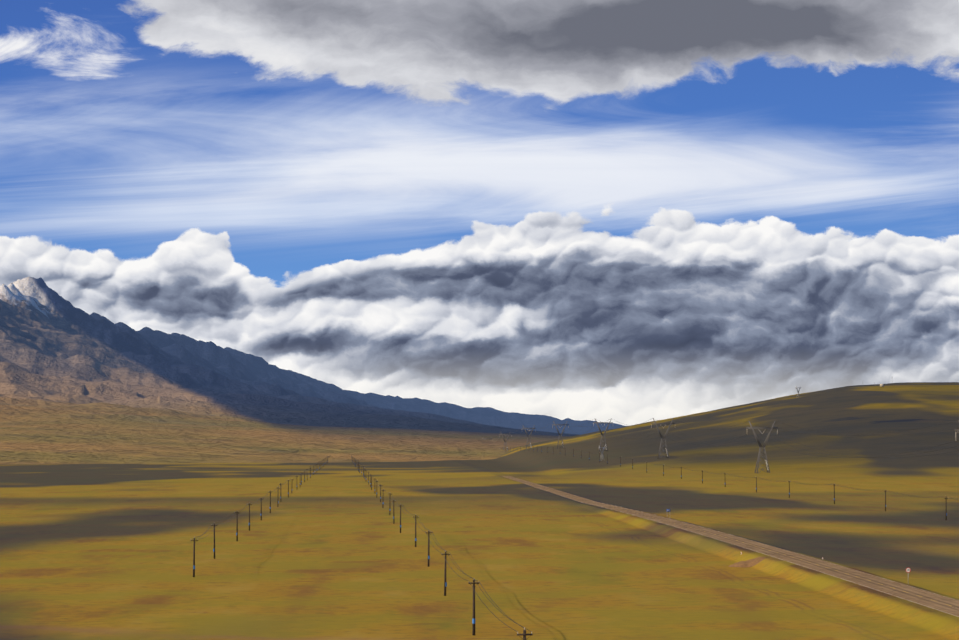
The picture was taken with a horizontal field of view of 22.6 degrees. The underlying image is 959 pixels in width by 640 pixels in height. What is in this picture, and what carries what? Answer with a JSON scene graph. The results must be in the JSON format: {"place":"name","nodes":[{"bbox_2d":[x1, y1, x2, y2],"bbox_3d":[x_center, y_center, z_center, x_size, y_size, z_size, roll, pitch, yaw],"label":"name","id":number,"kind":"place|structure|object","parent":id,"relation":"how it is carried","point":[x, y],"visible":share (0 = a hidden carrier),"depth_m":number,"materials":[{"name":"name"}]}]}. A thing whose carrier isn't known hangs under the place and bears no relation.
{"place":"outdoors","nodes":[
{"label":"outdoors","id":0,"kind":"place"},
{"bbox_2d":[0,277,625,464],"bbox_3d":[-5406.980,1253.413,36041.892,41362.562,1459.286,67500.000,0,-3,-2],"label":"mountain range","id":1,"kind":"structure","parent":0,"point":[79,386],"depth_m":9950.01,"materials":[{"name":"stone"}]},
{"bbox_2d":[0,0,958,425],"bbox_3d":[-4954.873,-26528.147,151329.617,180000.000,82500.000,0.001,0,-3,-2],"label":"sky","id":2,"kind":"structure","parent":0,"point":[626,212],"depth_m":150631.98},
{"bbox_2d":[0,382,958,639],"bbox_3d":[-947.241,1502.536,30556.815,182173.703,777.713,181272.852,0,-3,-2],"label":"ground","id":3,"kind":"structure","parent":0,"point":[328,551],"depth_m":649.99,"materials":[{"name":"yellow plant"}]},
{"bbox_2d":[190,537,197,576],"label":"pole line","id":4,"kind":"object","parent":3,"relation":"on","point":[194,540],"visible":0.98,"depth_m":471.76,"materials":[{"name":"brown wood"}]},
{"bbox_2d":[211,523,216,558],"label":"pole line","id":5,"kind":"object","parent":3,"relation":"on","point":[214,525],"visible":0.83,"depth_m":548.94,"materials":[{"name":"brown wood"}]},
{"bbox_2d":[234,511,239,540],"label":"pole line","id":6,"kind":"object","parent":3,"relation":"on","point":[236,512],"visible":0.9,"depth_m":645.78,"materials":[{"name":"brown wood"}]},
{"bbox_2d":[247,502,251,530],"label":"pole line","id":7,"kind":"object","parent":3,"relation":"on","point":[249,504],"visible":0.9,"depth_m":722.96,"materials":[{"name":"brown wood"}]},
{"bbox_2d":[197,457,327,538],"bbox_3d":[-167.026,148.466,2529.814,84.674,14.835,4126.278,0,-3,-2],"label":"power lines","id":8,"kind":"object","parent":7,"relation":"attached to","point":[248,503],"visible":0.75,"depth_m":717.19,"materials":[{"name":"grey metal"}]},
{"bbox_2d":[413,515,418,546],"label":"pole line","id":9,"kind":"object","parent":3,"relation":"on","point":[415,531],"visible":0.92,"depth_m":603.41,"materials":[{"name":"brown wood"}]},
{"bbox_2d":[425,531,431,566],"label":"pole line","id":10,"kind":"object","parent":3,"relation":"on","point":[428,532],"visible":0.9,"depth_m":508.88,"materials":[{"name":"brown wood"}]},
{"bbox_2d":[441,550,449,595],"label":"pole line","id":11,"kind":"object","parent":3,"relation":"on","point":[445,582],"visible":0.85,"depth_m":411.62,"materials":[{"name":"brown wood"}]},
{"bbox_2d":[468,580,478,634],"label":"pole line","id":12,"kind":"object","parent":3,"relation":"on","point":[473,618],"visible":0.81,"depth_m":326.85,"materials":[{"name":"brown wood"}]},
{"bbox_2d":[500,433,511,449],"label":"pylon","id":13,"kind":"object","parent":3,"relation":"on","point":[505,444],"visible":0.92,"depth_m":4169.73,"materials":[{"name":"grey metal"}]},
{"bbox_2d":[517,627,531,639],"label":"pole line","id":14,"kind":"object","parent":3,"relation":"on","point":[524,634],"visible":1,"depth_m":232.30,"materials":[{"name":"brown wood"}]},
{"bbox_2d":[522,425,534,447],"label":"pylon","id":15,"kind":"object","parent":3,"relation":"on","point":[528,438],"visible":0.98,"depth_m":3546.05,"materials":[{"name":"grey metal"}]},
{"bbox_2d":[552,421,568,448],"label":"pylon","id":16,"kind":"object","parent":3,"relation":"on","point":[561,433],"visible":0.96,"depth_m":3027.50,"materials":[{"name":"grey metal"}]},
{"bbox_2d":[593,419,612,451],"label":"pylon","id":17,"kind":"object","parent":3,"relation":"on","point":[602,434],"visible":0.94,"depth_m":2519.68,"materials":[{"name":"grey metal"}]},
{"bbox_2d":[651,418,673,458],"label":"pylon","id":18,"kind":"object","parent":3,"relation":"on","point":[663,438],"visible":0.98,"depth_m":2075.20,"materials":[{"name":"grey metal"}]},
{"bbox_2d":[729,557,765,566],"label":"dirt patch","id":19,"kind":"object","parent":3,"relation":"on","point":[751,562],"visible":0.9,"depth_m":489.65,"materials":[{"name":"brown soil"}]},
{"bbox_2d":[746,421,777,472],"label":"pylon","id":20,"kind":"object","parent":3,"relation":"on","point":[763,446],"visible":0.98,"depth_m":1607.46,"materials":[{"name":"grey metal"}]},
{"bbox_2d":[487,418,958,457],"bbox_3d":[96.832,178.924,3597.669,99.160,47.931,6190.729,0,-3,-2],"label":"conductors","id":21,"kind":"object","parent":20,"relation":"hanging from","point":[781,442],"visible":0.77,"depth_m":1445.41,"materials":[{"name":"grey metal"}]},
{"bbox_2d":[944,497,947,519],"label":"pole line","id":22,"kind":"object","parent":3,"relation":"on","point":[946,498],"visible":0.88,"depth_m":780.88,"materials":[{"name":"brown wood"}]},
{"bbox_2d":[504,446,957,499],"bbox_3d":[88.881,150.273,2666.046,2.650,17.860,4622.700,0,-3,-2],"label":"pole line wires","id":23,"kind":"object","parent":22,"relation":"attached to","point":[786,480],"visible":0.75,"depth_m":1090.06,"materials":[{"name":"grey metal"}]},
{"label":"line pole","id":24,"kind":"object","parent":3,"relation":"on","visible":0},
{"bbox_2d":[361,465,530,631],"bbox_3d":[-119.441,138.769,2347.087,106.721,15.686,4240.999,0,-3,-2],"label":"power lines","id":25,"kind":"object","parent":24,"relation":"attached to","point":[461,571],"visible":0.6,"depth_m":332.47,"materials":[{"name":"grey metal"}]},
{"bbox_2d":[502,476,958,615],"bbox_3d":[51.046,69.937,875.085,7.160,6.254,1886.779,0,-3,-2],"label":"road","id":26,"kind":"structure","parent":0,"point":[926,598],"depth_m":468.94,"materials":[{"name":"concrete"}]},
{"bbox_2d":[526,484,958,616],"bbox_3d":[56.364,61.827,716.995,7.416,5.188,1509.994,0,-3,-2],"label":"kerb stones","id":27,"kind":"object","parent":26,"relation":"on","point":[791,562],"visible":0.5,"depth_m":464.97,"materials":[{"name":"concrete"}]},
{"bbox_2d":[558,492,949,605],"bbox_3d":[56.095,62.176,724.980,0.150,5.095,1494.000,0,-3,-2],"label":"line dashes","id":28,"kind":"object","parent":26,"relation":"on","point":[800,559],"visible":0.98,"depth_m":445.78,"materials":[{"name":"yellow paint"}]}
]}

